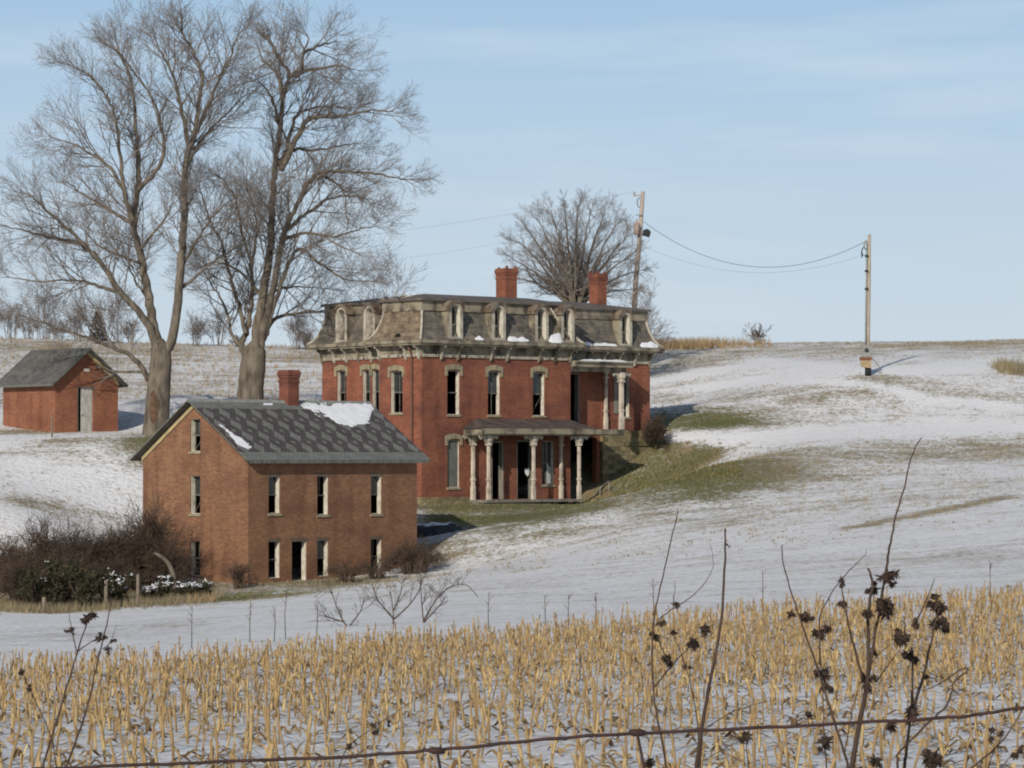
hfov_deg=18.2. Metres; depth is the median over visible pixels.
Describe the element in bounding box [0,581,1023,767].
corn stubble
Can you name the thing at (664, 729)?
corn stalk
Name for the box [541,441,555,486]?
window
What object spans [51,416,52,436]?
fence post
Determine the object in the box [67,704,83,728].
corn stalk
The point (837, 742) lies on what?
corn stalk
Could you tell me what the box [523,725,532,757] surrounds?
corn stalk
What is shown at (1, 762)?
corn stalk
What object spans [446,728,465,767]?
corn stalk
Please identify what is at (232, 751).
corn stalk
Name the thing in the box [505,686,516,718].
corn stalk
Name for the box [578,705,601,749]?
corn stalk
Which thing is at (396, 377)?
window
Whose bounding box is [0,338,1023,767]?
ground
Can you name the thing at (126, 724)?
corn stalk
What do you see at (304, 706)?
corn stalk
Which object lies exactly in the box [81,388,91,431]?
door
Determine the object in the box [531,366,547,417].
window
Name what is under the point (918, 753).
corn stalk
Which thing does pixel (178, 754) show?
corn stalk
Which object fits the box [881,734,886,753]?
corn stalk
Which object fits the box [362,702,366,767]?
corn stalk
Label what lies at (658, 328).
bare tree
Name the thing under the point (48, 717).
corn stalk
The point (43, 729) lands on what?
corn stalk
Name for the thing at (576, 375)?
doorway
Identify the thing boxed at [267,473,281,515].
window
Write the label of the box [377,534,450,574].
bare shrub
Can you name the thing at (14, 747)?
corn stalk
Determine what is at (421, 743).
corn stalk
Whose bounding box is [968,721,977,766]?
corn stalk
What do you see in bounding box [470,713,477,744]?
corn stalk
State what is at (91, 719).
corn stalk
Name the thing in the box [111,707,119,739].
corn stalk
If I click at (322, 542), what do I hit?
window
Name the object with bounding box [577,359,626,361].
roof snow
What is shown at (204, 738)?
corn stalk
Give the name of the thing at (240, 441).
roof snow
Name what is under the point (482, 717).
corn stalk
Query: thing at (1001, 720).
corn stalk
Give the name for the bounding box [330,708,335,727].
corn stalk
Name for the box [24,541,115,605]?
bare shrub
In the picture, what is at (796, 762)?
corn stalk
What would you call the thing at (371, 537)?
window
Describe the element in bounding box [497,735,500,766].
corn stalk
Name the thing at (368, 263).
power line
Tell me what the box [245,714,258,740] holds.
corn stalk
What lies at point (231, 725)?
corn stalk
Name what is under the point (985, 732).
corn stalk
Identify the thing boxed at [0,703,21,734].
corn stalk
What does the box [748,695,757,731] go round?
corn stalk
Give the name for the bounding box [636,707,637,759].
corn stalk
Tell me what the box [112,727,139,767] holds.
corn stalk
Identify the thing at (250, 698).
corn stalk
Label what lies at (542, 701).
corn stalk
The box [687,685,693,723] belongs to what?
corn stalk
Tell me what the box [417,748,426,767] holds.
corn stalk
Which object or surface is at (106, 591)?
fence post
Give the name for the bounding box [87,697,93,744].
corn stalk
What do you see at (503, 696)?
corn stalk
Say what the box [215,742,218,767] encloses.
corn stalk
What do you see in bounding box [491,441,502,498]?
doorway
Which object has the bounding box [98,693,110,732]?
corn stalk
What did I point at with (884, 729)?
corn stalk
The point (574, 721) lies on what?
corn stalk
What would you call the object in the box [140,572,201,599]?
evergreen shrub
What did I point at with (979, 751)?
corn stalk
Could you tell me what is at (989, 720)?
corn stalk
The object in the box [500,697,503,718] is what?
corn stalk
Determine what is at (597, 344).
roof snow
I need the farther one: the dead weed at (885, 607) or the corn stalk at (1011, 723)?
the corn stalk at (1011, 723)
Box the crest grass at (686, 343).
[655,334,773,349]
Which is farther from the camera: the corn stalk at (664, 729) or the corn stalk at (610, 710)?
the corn stalk at (610, 710)
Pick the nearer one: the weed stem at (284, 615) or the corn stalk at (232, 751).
the corn stalk at (232, 751)
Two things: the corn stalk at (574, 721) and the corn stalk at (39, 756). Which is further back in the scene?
the corn stalk at (574, 721)
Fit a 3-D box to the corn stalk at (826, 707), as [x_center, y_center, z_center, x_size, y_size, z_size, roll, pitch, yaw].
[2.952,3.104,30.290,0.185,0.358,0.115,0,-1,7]
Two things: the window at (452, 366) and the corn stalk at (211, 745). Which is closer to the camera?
the corn stalk at (211, 745)
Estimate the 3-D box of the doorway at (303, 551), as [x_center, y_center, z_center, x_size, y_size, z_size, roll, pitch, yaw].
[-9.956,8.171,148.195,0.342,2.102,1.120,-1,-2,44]
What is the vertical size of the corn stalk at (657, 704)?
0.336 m
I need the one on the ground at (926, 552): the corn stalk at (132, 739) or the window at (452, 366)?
the corn stalk at (132, 739)
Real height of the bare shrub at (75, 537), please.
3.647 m
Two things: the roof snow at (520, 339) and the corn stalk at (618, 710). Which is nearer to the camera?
the corn stalk at (618, 710)
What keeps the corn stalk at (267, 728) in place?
on the ground at (926, 552)
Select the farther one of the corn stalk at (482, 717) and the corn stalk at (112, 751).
the corn stalk at (482, 717)
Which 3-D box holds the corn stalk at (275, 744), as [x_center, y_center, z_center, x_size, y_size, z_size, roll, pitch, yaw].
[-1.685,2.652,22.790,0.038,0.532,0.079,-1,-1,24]
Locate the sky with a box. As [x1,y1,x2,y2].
[0,0,1023,345]
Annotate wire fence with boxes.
[32,706,1023,767]
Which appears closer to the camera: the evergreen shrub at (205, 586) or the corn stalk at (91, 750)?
the corn stalk at (91, 750)
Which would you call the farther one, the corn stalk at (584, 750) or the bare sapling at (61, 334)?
the bare sapling at (61, 334)
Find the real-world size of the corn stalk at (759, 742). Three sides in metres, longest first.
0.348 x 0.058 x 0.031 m
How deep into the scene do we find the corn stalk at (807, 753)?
24.25 m
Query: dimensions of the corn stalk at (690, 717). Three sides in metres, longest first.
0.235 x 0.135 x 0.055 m
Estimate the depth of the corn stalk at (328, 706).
28.83 m
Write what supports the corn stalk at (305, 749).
on the ground at (926, 552)
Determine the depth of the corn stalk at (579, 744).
25.25 m
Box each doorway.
[290,538,308,579]
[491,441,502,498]
[517,440,531,498]
[570,372,578,422]
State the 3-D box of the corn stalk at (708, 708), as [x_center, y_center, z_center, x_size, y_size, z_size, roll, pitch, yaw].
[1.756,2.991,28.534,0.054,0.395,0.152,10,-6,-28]
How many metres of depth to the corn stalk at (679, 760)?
22.62 m
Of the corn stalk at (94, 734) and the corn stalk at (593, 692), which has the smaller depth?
the corn stalk at (94, 734)
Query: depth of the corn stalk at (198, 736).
26.34 m
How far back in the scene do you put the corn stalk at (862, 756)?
22.56 m
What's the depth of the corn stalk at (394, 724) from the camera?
27.95 m
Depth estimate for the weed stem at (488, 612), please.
57.91 m
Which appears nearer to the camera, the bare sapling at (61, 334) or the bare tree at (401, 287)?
the bare tree at (401, 287)
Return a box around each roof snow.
[219,424,251,448]
[300,403,373,426]
[507,336,528,342]
[549,333,562,342]
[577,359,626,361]
[585,342,616,345]
[640,341,657,347]
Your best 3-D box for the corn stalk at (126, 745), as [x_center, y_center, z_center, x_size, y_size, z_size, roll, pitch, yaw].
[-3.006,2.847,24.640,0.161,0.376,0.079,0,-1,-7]
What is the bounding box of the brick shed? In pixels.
[0,347,127,432]
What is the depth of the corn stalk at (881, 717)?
29.48 m
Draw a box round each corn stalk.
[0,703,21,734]
[0,753,7,767]
[7,705,23,744]
[8,725,20,767]
[22,719,36,761]
[25,715,33,744]
[31,737,42,767]
[35,717,65,766]
[37,725,63,766]
[47,687,59,733]
[47,699,57,767]
[47,719,51,745]
[55,714,62,751]
[56,750,65,766]
[59,729,73,760]
[66,712,76,742]
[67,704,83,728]
[75,699,80,735]
[77,751,90,765]
[84,703,96,750]
[87,694,95,739]
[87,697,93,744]
[87,705,112,761]
[88,729,93,765]
[94,695,104,734]
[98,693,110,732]
[104,705,110,729]
[104,750,117,767]
[108,737,117,767]
[109,704,115,729]
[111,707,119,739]
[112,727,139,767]
[112,729,130,767]
[116,711,122,731]
[117,725,125,752]
[122,744,123,759]
[123,677,130,731]
[125,706,128,735]
[129,729,144,754]
[138,742,143,762]
[149,714,160,751]
[154,729,166,767]
[158,709,167,734]
[162,691,167,752]
[166,703,174,759]
[169,744,181,767]
[172,692,177,731]
[179,704,190,743]
[194,704,200,731]
[195,720,201,751]
[201,697,210,729]
[202,728,214,759]
[204,696,211,728]
[209,726,214,767]
[210,703,224,730]
[210,716,218,759]
[215,680,229,726]
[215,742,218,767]
[217,703,221,734]
[222,684,232,734]
[225,730,230,751]
[228,731,235,767]
[230,714,264,758]
[233,721,248,767]
[242,689,256,720]
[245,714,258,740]
[246,690,248,727]
[253,696,272,730]
[261,737,274,767]
[262,701,274,766]
[266,707,270,765]
[272,719,278,767]
[276,723,287,767]
[277,708,279,743]
[284,679,300,725]
[290,740,307,767]
[295,732,310,764]
[297,710,312,736]
[299,689,306,724]
[299,701,305,736]
[306,698,324,720]
[307,720,311,754]
[312,723,339,767]
[313,708,328,751]
[326,687,344,723]
[326,688,334,732]
[329,699,351,758]
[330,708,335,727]
[332,740,333,767]
[336,696,337,731]
[348,705,364,749]
[361,697,362,720]
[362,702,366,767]
[362,719,376,758]
[372,704,377,730]
[374,711,387,743]
[376,697,388,723]
[378,710,383,731]
[383,705,398,734]
[391,689,406,731]
[391,743,398,766]
[398,680,403,726]
[399,724,410,757]
[400,705,403,735]
[401,738,412,767]
[407,695,423,726]
[410,725,424,758]
[417,702,426,742]
[417,706,432,726]
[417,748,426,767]
[419,728,436,767]
[423,728,437,755]
[430,689,439,734]
[433,686,436,730]
[436,709,445,746]
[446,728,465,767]
[448,701,459,742]
[449,700,457,729]
[449,717,453,759]
[454,705,457,745]
[459,695,467,727]
[469,701,472,730]
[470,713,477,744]
[470,751,484,767]
[472,678,476,726]
[473,701,491,730]
[476,696,479,721]
[480,700,485,741]
[481,698,490,730]
[481,720,489,757]
[486,695,507,734]
[488,704,489,742]
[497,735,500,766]
[499,686,516,727]
[499,745,503,767]
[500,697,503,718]
[500,718,531,764]
[504,731,512,756]
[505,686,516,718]
[510,713,520,728]
[513,706,519,727]
[514,684,523,722]
[514,755,522,767]
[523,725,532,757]
[524,724,532,767]
[526,695,538,726]
[527,708,537,727]
[533,691,553,713]
[534,698,539,722]
[543,706,547,731]
[547,717,560,764]
[548,706,566,742]
[554,696,562,725]
[565,740,577,767]
[568,701,574,724]
[573,699,577,733]
[573,729,580,751]
[574,674,588,717]
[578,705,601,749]
[582,696,590,731]
[583,742,585,761]
[589,704,599,749]
[591,737,604,763]
[592,683,599,728]
[593,677,594,716]
[598,708,627,764]
[599,726,606,760]
[601,694,604,731]
[609,684,624,722]
[609,708,611,732]
[612,701,624,725]
[615,753,627,767]
[616,690,622,742]
[621,745,627,767]
[626,685,629,727]
[628,718,648,749]
[631,681,635,722]
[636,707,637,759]
[640,685,650,727]
[643,680,647,722]
[643,736,657,757]
[645,701,659,725]
[645,735,652,754]
[662,715,665,751]
[667,700,680,751]
[672,695,681,722]
[672,739,684,767]
[678,745,690,767]
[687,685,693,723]
[688,710,692,728]
[696,698,701,726]
[704,697,711,733]
[715,726,718,758]
[716,694,719,733]
[717,743,733,767]
[720,672,726,727]
[722,726,744,766]
[728,684,737,727]
[739,696,742,724]
[740,700,754,725]
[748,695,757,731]
[748,749,765,767]
[752,682,774,723]
[752,706,756,767]
[755,694,766,723]
[758,718,760,752]
[771,715,781,750]
[772,739,782,767]
[781,720,806,766]
[782,723,787,755]
[785,728,802,767]
[793,718,813,759]
[801,687,819,734]
[802,738,812,767]
[804,703,811,734]
[809,696,813,719]
[809,752,810,767]
[813,710,820,744]
[815,693,832,722]
[817,707,824,733]
[831,708,839,753]
[832,710,840,760]
[834,731,835,767]
[846,712,849,745]
[853,729,856,763]
[856,684,863,745]
[858,705,882,760]
[859,717,867,760]
[860,746,865,767]
[870,723,878,767]
[875,701,887,729]
[878,731,895,767]
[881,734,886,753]
[883,705,886,739]
[885,697,889,731]
[896,728,900,760]
[899,723,909,752]
[902,700,919,743]
[913,737,924,767]
[923,702,928,735]
[927,722,935,747]
[932,705,951,744]
[932,708,935,735]
[935,729,960,762]
[942,729,955,751]
[943,719,946,741]
[949,700,956,725]
[956,703,962,734]
[961,693,970,725]
[962,692,973,725]
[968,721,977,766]
[973,700,977,735]
[975,730,982,762]
[980,736,1006,763]
[982,720,987,744]
[982,722,989,767]
[983,700,995,719]
[986,696,991,727]
[991,712,1002,740]
[994,712,1011,749]
[996,754,1000,767]
[1004,688,1012,726]
[1010,696,1020,730]
[1016,718,1019,748]
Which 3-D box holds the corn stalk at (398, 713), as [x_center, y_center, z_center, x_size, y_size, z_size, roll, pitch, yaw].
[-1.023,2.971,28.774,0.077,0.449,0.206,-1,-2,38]
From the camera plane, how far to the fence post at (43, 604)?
133.25 m
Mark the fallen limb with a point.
(168, 564)
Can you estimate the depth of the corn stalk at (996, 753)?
24.23 m
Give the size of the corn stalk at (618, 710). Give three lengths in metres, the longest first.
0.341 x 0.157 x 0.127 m
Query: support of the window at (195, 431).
in the brick house
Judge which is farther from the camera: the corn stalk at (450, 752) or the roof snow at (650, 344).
the roof snow at (650, 344)
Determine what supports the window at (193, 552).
in the brick house
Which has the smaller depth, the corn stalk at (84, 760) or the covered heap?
the corn stalk at (84, 760)
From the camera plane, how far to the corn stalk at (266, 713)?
26.39 m
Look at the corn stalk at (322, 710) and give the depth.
30.53 m
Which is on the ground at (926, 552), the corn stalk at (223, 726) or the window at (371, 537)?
the corn stalk at (223, 726)
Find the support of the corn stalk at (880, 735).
on the ground at (926, 552)
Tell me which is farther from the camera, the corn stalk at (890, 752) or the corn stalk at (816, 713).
the corn stalk at (816, 713)
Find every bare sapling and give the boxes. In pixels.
[0,295,31,338]
[10,272,69,338]
[14,312,42,338]
[44,316,72,339]
[54,299,95,339]
[89,271,144,341]
[115,315,142,341]
[180,310,211,345]
[196,299,240,345]
[227,334,248,346]
[276,303,315,348]
[293,325,318,349]
[308,559,385,625]
[358,560,430,623]
[413,565,477,622]
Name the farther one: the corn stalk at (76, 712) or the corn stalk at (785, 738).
the corn stalk at (76, 712)
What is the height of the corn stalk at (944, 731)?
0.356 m
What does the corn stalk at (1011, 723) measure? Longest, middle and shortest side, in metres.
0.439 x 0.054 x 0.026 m
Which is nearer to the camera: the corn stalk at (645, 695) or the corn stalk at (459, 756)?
the corn stalk at (459, 756)
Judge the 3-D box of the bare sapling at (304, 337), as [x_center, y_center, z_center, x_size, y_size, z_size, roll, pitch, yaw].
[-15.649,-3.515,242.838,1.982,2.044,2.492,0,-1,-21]
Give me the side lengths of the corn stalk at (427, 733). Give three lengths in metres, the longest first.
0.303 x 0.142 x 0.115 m
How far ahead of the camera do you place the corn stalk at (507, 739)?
25.36 m
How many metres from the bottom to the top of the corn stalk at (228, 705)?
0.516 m
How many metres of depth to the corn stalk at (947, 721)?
26.79 m
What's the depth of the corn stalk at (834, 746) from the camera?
24.21 m
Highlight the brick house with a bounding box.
[129,370,429,584]
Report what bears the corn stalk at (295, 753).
on the ground at (926, 552)
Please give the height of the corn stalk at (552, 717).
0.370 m
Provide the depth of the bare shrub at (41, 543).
140.46 m
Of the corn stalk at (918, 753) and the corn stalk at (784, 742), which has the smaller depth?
the corn stalk at (918, 753)
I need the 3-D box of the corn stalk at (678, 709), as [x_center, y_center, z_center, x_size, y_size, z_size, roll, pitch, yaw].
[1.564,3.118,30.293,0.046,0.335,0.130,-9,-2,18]
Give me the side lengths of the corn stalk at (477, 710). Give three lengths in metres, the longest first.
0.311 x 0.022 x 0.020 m
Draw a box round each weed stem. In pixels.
[187,603,192,648]
[247,600,253,641]
[281,593,286,638]
[314,602,320,634]
[485,596,492,631]
[563,594,571,621]
[651,582,657,614]
[989,560,992,597]
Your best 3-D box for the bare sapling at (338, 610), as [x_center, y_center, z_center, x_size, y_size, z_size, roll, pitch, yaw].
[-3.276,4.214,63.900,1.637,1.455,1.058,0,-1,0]
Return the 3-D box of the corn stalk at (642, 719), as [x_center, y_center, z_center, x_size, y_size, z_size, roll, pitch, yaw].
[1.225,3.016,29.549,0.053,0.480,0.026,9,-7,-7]
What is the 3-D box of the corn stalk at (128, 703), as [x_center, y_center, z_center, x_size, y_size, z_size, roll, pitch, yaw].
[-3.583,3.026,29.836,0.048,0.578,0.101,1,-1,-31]
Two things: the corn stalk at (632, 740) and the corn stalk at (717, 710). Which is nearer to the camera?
the corn stalk at (632, 740)
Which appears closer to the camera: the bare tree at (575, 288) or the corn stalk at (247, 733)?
the corn stalk at (247, 733)
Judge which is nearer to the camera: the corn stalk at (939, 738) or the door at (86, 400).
the corn stalk at (939, 738)
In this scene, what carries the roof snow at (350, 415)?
on the brick house
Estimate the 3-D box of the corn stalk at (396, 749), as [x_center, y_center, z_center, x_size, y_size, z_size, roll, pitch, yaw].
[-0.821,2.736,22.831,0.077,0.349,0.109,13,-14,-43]
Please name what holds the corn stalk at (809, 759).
on the ground at (926, 552)
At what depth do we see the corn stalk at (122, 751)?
22.91 m
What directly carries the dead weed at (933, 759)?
on the ground at (926, 552)
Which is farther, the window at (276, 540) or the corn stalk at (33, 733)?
the window at (276, 540)
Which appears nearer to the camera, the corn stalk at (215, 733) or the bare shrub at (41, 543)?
the corn stalk at (215, 733)
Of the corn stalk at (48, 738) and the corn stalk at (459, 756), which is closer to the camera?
the corn stalk at (459, 756)
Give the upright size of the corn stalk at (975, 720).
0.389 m
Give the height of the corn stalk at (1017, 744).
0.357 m
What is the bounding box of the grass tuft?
[987,355,1023,375]
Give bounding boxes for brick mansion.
[307,266,664,503]
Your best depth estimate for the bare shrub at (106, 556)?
143.65 m
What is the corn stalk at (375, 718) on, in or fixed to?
on the ground at (926, 552)
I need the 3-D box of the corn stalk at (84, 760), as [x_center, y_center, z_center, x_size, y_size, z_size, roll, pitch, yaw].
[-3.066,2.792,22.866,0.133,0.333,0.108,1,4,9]
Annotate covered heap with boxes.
[417,522,461,535]
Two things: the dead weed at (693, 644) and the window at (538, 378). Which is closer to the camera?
the dead weed at (693, 644)
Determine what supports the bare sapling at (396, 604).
on the ground at (926, 552)
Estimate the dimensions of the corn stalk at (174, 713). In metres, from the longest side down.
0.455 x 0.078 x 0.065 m
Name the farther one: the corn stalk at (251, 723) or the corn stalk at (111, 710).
the corn stalk at (111, 710)
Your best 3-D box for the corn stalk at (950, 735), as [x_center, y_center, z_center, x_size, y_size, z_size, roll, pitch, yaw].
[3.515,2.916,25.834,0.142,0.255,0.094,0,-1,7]
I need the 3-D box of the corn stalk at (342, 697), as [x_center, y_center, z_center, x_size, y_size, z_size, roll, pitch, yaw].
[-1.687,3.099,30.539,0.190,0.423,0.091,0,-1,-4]
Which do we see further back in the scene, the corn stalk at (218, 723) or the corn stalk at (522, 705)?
the corn stalk at (522, 705)
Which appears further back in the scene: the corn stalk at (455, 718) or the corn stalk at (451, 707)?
the corn stalk at (451, 707)
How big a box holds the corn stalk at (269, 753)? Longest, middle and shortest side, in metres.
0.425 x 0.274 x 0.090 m
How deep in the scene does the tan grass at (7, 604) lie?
134.44 m
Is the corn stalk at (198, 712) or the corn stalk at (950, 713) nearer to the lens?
the corn stalk at (198, 712)
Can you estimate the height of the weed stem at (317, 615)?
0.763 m
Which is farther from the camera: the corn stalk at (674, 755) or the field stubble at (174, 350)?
the field stubble at (174, 350)
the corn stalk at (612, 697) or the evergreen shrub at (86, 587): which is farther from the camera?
the evergreen shrub at (86, 587)
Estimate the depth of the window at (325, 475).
149.50 m
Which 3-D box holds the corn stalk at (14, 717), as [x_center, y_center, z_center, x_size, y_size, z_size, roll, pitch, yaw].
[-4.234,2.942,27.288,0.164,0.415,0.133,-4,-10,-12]
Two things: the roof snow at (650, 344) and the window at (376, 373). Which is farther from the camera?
the roof snow at (650, 344)
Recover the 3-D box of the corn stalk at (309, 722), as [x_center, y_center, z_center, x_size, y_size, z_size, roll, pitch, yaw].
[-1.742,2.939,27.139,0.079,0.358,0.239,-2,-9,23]
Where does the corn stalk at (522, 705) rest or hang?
on the ground at (926, 552)
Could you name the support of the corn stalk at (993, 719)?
on the ground at (926, 552)
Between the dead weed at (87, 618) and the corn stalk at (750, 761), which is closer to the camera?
the dead weed at (87, 618)
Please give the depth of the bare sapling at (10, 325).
251.74 m
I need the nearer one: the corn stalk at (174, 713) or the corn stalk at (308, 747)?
the corn stalk at (308, 747)
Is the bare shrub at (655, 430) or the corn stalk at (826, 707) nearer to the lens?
the corn stalk at (826, 707)
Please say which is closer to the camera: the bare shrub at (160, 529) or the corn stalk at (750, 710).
the corn stalk at (750, 710)
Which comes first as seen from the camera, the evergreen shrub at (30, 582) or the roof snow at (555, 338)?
the evergreen shrub at (30, 582)
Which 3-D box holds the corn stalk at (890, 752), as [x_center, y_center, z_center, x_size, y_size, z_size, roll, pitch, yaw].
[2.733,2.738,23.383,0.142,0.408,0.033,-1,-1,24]
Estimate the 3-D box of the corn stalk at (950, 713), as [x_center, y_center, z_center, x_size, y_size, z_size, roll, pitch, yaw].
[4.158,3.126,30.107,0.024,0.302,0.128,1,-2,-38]
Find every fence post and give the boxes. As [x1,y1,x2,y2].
[42,597,45,612]
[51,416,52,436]
[104,580,107,605]
[136,574,139,606]
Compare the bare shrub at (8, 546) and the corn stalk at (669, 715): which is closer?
the corn stalk at (669, 715)
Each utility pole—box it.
[632,191,650,307]
[860,234,878,375]
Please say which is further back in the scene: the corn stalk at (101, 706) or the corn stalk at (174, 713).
the corn stalk at (174, 713)
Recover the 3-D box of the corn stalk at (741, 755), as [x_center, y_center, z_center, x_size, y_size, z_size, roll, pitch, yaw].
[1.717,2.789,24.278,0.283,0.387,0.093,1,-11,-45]
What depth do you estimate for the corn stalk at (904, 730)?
26.79 m
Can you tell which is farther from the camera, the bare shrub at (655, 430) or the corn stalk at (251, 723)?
the bare shrub at (655, 430)
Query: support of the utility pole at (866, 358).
on the ground at (926, 552)
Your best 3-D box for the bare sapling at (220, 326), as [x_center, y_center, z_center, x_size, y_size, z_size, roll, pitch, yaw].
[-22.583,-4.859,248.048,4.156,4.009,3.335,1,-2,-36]
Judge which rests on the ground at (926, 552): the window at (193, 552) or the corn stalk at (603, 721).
the corn stalk at (603, 721)
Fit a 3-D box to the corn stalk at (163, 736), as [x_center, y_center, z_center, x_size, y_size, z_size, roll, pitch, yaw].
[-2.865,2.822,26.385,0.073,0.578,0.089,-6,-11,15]
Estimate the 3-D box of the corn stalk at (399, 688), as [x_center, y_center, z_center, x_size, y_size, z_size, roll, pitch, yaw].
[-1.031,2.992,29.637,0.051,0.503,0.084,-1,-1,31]
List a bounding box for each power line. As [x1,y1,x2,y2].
[9,192,630,262]
[58,216,632,288]
[643,221,867,266]
[646,247,864,272]
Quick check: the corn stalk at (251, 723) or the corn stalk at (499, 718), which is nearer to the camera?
the corn stalk at (251, 723)
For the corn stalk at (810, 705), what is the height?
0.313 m
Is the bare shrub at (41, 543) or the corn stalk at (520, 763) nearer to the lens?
the corn stalk at (520, 763)
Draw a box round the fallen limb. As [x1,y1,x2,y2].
[154,552,176,589]
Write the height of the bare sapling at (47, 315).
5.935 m
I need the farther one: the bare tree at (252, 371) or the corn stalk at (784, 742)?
the bare tree at (252, 371)
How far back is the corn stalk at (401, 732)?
24.53 m
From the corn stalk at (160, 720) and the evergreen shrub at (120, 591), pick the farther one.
the evergreen shrub at (120, 591)
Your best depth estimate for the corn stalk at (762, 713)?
29.43 m
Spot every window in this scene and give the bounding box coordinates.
[188,476,200,515]
[189,419,200,453]
[191,541,199,575]
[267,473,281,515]
[267,538,281,577]
[316,473,329,516]
[316,537,329,576]
[334,365,347,400]
[360,364,372,400]
[369,363,379,410]
[370,473,383,515]
[370,536,382,568]
[388,365,403,414]
[445,364,462,416]
[445,433,462,489]
[486,365,502,416]
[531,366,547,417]
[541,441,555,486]
[624,372,630,418]
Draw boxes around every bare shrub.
[0,499,87,597]
[0,532,35,589]
[0,551,48,603]
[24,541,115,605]
[48,513,116,573]
[67,520,143,590]
[87,545,149,600]
[90,510,171,588]
[108,491,198,586]
[134,533,200,592]
[220,557,260,588]
[320,557,366,582]
[356,554,395,578]
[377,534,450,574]
[640,412,674,451]
[741,323,772,340]
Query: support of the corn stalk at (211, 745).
on the ground at (926, 552)
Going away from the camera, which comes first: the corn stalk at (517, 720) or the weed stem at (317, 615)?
the corn stalk at (517, 720)
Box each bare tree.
[0,0,297,435]
[158,0,445,399]
[329,241,429,303]
[494,185,658,303]
[616,261,679,363]
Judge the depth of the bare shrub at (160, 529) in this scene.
145.05 m
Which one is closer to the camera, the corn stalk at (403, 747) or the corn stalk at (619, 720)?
the corn stalk at (403, 747)
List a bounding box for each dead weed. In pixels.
[17,652,56,766]
[42,603,98,766]
[65,598,116,766]
[339,690,428,767]
[645,509,767,767]
[694,528,729,767]
[781,545,866,767]
[837,437,921,767]
[893,580,949,767]
[896,667,968,767]
[971,709,1023,767]
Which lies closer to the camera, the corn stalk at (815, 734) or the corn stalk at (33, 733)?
the corn stalk at (33, 733)
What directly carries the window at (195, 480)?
in the brick house
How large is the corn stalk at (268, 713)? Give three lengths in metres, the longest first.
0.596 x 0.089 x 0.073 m
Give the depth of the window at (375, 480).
151.93 m
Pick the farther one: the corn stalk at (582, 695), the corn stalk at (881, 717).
the corn stalk at (582, 695)
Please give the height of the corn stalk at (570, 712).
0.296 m
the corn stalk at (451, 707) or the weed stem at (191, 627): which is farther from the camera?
the weed stem at (191, 627)
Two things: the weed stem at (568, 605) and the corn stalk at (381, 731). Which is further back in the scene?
the weed stem at (568, 605)
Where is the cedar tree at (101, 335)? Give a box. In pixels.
[87,311,107,341]
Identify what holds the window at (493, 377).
in the brick mansion
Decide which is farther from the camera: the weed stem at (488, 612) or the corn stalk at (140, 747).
the weed stem at (488, 612)
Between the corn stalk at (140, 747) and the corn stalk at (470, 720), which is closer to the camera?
the corn stalk at (140, 747)
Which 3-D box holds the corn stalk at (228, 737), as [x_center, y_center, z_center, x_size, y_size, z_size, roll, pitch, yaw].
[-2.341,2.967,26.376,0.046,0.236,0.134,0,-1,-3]
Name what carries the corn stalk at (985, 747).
on the ground at (926, 552)
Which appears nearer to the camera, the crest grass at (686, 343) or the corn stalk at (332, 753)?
the corn stalk at (332, 753)
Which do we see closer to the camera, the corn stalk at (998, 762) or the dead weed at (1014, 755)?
the dead weed at (1014, 755)
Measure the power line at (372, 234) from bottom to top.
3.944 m
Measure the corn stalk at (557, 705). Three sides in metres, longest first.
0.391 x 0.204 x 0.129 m
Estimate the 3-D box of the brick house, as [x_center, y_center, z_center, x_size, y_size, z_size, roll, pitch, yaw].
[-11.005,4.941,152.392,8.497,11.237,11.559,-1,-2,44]
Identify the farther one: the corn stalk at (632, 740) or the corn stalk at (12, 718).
the corn stalk at (12, 718)
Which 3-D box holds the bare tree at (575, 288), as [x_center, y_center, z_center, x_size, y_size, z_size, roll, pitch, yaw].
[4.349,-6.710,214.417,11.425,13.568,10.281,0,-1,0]
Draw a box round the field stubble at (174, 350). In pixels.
[0,335,321,401]
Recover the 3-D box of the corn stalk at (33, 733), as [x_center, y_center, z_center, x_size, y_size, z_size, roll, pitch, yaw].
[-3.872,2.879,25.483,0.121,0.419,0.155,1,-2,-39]
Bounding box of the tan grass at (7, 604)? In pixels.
[0,587,224,613]
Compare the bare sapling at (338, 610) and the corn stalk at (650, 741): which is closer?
the corn stalk at (650, 741)
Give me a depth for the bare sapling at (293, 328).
244.13 m
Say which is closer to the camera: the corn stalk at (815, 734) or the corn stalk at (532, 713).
the corn stalk at (815, 734)
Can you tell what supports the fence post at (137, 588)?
on the ground at (926, 552)
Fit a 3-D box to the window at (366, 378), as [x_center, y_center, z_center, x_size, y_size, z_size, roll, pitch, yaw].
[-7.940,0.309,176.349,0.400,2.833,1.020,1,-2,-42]
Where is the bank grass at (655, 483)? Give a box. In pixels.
[581,439,742,503]
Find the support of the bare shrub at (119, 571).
on the ground at (926, 552)
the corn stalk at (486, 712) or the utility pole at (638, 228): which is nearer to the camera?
the corn stalk at (486, 712)
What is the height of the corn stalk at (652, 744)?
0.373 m
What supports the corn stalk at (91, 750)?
on the ground at (926, 552)
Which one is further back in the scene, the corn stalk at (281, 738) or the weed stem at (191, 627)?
the weed stem at (191, 627)
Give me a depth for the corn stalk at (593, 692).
30.34 m
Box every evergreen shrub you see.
[15,554,66,607]
[54,557,116,607]
[97,569,135,603]
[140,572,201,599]
[191,579,212,597]
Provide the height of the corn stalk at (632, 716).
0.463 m
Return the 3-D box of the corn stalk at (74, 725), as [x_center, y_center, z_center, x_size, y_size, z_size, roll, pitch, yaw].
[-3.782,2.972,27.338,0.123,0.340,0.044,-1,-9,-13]
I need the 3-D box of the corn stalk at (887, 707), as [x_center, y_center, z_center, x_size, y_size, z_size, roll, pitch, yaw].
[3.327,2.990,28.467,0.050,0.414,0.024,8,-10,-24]

